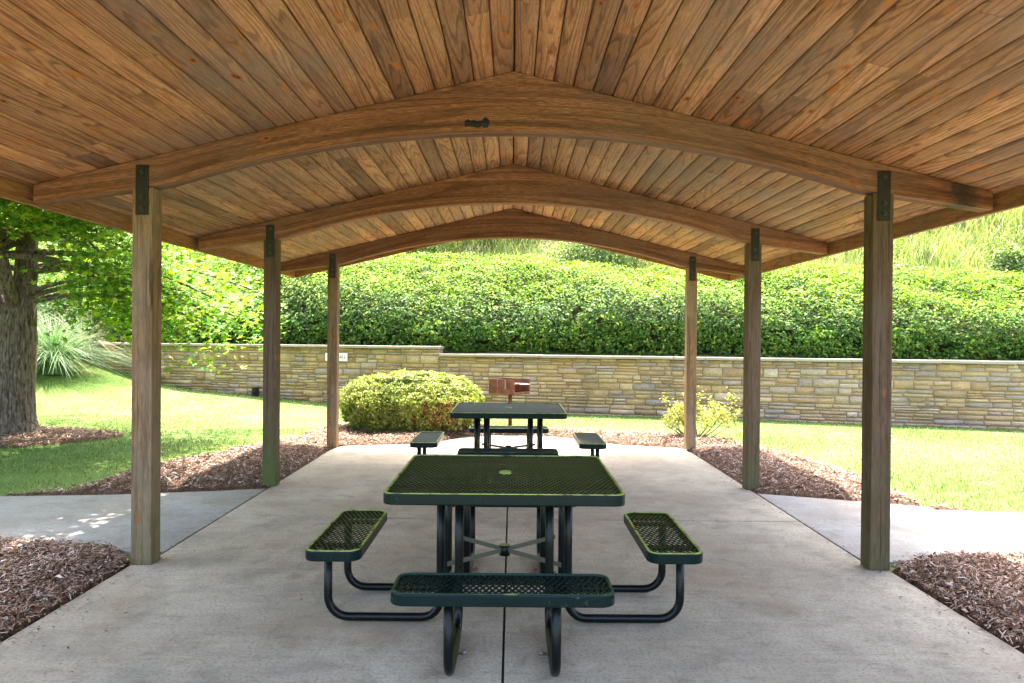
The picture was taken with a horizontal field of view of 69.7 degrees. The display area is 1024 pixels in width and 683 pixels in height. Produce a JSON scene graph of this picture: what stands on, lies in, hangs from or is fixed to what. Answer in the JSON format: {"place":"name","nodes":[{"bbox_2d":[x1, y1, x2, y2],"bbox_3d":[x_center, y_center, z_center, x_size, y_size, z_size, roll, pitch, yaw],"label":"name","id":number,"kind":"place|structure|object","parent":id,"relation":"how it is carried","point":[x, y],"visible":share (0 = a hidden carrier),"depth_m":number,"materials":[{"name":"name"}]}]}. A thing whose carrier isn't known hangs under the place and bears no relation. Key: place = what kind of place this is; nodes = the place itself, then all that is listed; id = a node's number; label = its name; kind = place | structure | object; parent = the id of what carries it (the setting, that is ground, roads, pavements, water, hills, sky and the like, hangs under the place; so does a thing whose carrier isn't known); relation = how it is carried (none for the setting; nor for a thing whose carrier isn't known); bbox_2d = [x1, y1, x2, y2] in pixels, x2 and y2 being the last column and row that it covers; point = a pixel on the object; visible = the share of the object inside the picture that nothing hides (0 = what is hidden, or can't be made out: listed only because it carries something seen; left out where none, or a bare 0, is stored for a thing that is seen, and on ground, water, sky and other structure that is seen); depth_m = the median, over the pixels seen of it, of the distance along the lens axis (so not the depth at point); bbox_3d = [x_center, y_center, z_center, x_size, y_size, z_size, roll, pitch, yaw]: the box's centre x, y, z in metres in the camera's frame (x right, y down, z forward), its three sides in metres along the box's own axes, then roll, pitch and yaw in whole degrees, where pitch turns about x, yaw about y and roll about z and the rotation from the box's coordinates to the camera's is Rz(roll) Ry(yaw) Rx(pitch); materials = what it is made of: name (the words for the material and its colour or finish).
{"place":"outdoors","nodes":[
{"label":"outdoors","id":0,"kind":"place"},
{"bbox_2d":[0,436,1023,682],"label":"concrete slab","id":1,"kind":"structure","parent":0,"point":[768,598],"depth_m":4.12,"materials":[{"name":"grey concrete"}]},
{"bbox_2d":[305,454,702,676],"bbox_3d":[-0.041,1.117,4.161,2.037,0.766,2.117,0,0,0],"label":"picnic table","id":2,"kind":"object","parent":1,"relation":"on","point":[547,494],"visible":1,"depth_m":3.86,"materials":[{"name":"green metal"}]},
{"bbox_2d":[501,507,507,682],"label":"expansion joint","id":3,"kind":"object","parent":1,"relation":"in","point":[503,652],"visible":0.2,"depth_m":3.92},
{"bbox_2d":[410,402,606,489],"bbox_3d":[-0.039,1.097,7.986,2.037,0.766,2.117,0,0,0],"label":"picnic table","id":4,"kind":"object","parent":1,"relation":"on","point":[488,411],"visible":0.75,"depth_m":7.73,"materials":[{"name":"green metal"}]},
{"bbox_2d":[0,0,1023,570],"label":"picnic pavilion","id":5,"kind":"structure","parent":1,"relation":"on","point":[750,142],"depth_m":4.85,"materials":[{"name":"wood"},{"name":"dark metal"}]},
{"bbox_2d":[2,447,1023,682],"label":"leaf litter","id":6,"kind":"object","parent":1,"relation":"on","point":[38,627],"visible":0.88,"depth_m":4.37,"materials":[{"name":"brown plant"}]},
{"bbox_2d":[0,358,1023,571],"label":"lawn","id":7,"kind":"structure","parent":0,"point":[57,389],"depth_m":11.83,"materials":[{"name":"green plant"}]},
{"bbox_2d":[0,427,123,448],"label":"mulch bed","id":8,"kind":"object","parent":7,"relation":"on","point":[57,442],"visible":0.47,"depth_m":10.57,"materials":[{"name":"brown wood"}]},
{"bbox_2d":[0,198,293,434],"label":"maple tree","id":9,"kind":"object","parent":8,"relation":"on","point":[25,228],"visible":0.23,"depth_m":10.70,"materials":[{"name":"green plant"}]},
{"bbox_2d":[0,546,130,642],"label":"mulch bed","id":10,"kind":"object","parent":7,"relation":"on","point":[26,623],"visible":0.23,"depth_m":4.29,"materials":[{"name":"brown wood"}]},
{"bbox_2d":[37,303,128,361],"bbox_3d":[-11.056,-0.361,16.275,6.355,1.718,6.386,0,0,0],"label":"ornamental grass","id":11,"kind":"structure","parent":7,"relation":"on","point":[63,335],"depth_m":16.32,"materials":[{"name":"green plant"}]},
{"bbox_2d":[37,308,161,376],"bbox_3d":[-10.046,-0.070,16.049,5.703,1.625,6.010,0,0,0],"label":"ornamental grass","id":12,"kind":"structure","parent":7,"relation":"on","point":[60,362],"depth_m":15.75,"materials":[{"name":"green plant"}]},
{"bbox_2d":[6,426,493,495],"bbox_3d":[-2.666,1.435,9.843,2.862,0.133,7.155,1,0,27],"label":"mulch bed","id":13,"kind":"object","parent":7,"relation":"on","point":[110,491],"visible":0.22,"depth_m":7.81,"materials":[{"name":"brown wood"}]},
{"bbox_2d":[121,448,296,485],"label":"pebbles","id":14,"kind":"object","parent":13,"relation":"on","point":[211,465],"visible":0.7,"depth_m":7.53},
{"bbox_2d":[339,368,485,431],"bbox_3d":[-1.600,0.960,12.018,2.492,1.034,2.136,0,0,0],"label":"rounded bush","id":15,"kind":"object","parent":13,"relation":"on","point":[395,400],"visible":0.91,"depth_m":11.26,"materials":[{"name":"green plant"}]},
{"bbox_2d":[0,423,1023,647],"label":"bark mulch","id":16,"kind":"object","parent":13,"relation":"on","point":[63,552],"visible":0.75,"depth_m":4.89,"materials":[{"name":"brown wood"}]},
{"bbox_2d":[489,378,530,425],"bbox_3d":[-0.009,1.048,11.887,0.635,0.885,0.414,1,0,38],"label":"park grill","id":17,"kind":"object","parent":7,"relation":"on","point":[509,387],"visible":0.91,"depth_m":11.85,"materials":[{"name":"metal"}]},
{"bbox_2d":[99,342,1023,429],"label":"retaining wall","id":18,"kind":"structure","parent":7,"relation":"on","point":[966,393],"depth_m":14.59,"materials":[{"name":"stone"}]},
{"bbox_2d":[251,387,259,396],"bbox_3d":[-5.759,1.140,16.463,0.140,0.215,0.183,1,0,13],"label":"drain outlet","id":19,"kind":"object","parent":18,"relation":"attached to","point":[255,392],"visible":0.89,"depth_m":16.43,"materials":[{"name":"black metal"}]},
{"bbox_2d":[325,353,347,360],"bbox_3d":[-3.841,0.340,16.076,0.525,0.175,0.017,1,0,13],"label":"wall sign","id":20,"kind":"object","parent":18,"relation":"attached to","point":[343,356],"visible":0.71,"depth_m":16.04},
{"bbox_2d":[494,429,970,510],"bbox_3d":[2.428,1.476,9.806,2.801,0.130,7.277,0,0,-33],"label":"mulch bed","id":21,"kind":"object","parent":7,"relation":"on","point":[804,494],"visible":0.48,"depth_m":8.22,"materials":[{"name":"brown wood"}]},
{"bbox_2d":[657,385,740,438],"bbox_3d":[2.894,1.079,11.078,1.177,0.837,1.267,1,0,25],"label":"airy shrub","id":22,"kind":"object","parent":21,"relation":"on","point":[676,411],"visible":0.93,"depth_m":10.96,"materials":[{"name":"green plant"}]},
{"bbox_2d":[892,556,1023,653],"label":"mulch bed","id":23,"kind":"object","parent":7,"relation":"on","point":[961,612],"visible":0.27,"depth_m":4.26,"materials":[{"name":"brown wood"}]},
{"bbox_2d":[0,489,1023,564],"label":"concrete path","id":24,"kind":"structure","parent":0,"point":[187,515],"depth_m":6.12,"materials":[{"name":"grey concrete"}]},
{"bbox_2d":[7,204,1023,363],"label":"hillside","id":25,"kind":"structure","parent":0,"point":[475,248],"depth_m":19.83,"materials":[{"name":"green plant"}]},
{"bbox_2d":[38,227,130,259],"bbox_3d":[-12.871,-3.369,22.781,4.824,3.369,4.620,0,0,0],"label":"wild bush","id":26,"kind":"object","parent":25,"relation":"on","point":[42,244],"visible":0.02,"depth_m":22.52,"materials":[{"name":"green plant"}]},
{"bbox_2d":[393,242,453,256],"bbox_3d":[-3.477,-3.533,22.085,3.323,2.573,3.222,1,0,37],"label":"wild bush","id":27,"kind":"object","parent":25,"relation":"on","point":[432,248],"visible":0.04,"depth_m":21.66,"materials":[{"name":"green plant"}]},
{"bbox_2d":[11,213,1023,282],"bbox_3d":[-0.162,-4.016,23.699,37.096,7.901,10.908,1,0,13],"label":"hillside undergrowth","id":28,"kind":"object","parent":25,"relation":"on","point":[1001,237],"visible":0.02,"depth_m":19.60,"materials":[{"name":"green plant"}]},
{"bbox_2d":[36,245,1023,360],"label":"hedge","id":29,"kind":"object","parent":25,"relation":"on","point":[528,304],"visible":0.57,"depth_m":15.82,"materials":[{"name":"green plant"}]},
{"bbox_2d":[544,240,653,273],"bbox_3d":[2.463,-2.722,20.266,3.162,2.043,2.662,0,0,0],"label":"wild bush","id":30,"kind":"object","parent":25,"relation":"on","point":[583,249],"visible":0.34,"depth_m":19.72,"materials":[{"name":"green plant"}]},
{"bbox_2d":[893,253,936,280],"bbox_3d":[9.380,-1.382,17.498,1.740,1.420,1.609,0,0,0],"label":"wild bush","id":31,"kind":"object","parent":25,"relation":"on","point":[919,264],"visible":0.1,"depth_m":17.36,"materials":[{"name":"green plant"}]},
{"bbox_2d":[983,238,1023,278],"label":"wild bush","id":32,"kind":"object","parent":25,"relation":"on","point":[1017,260],"visible":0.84,"depth_m":18.45,"materials":[{"name":"green plant"}]}
]}

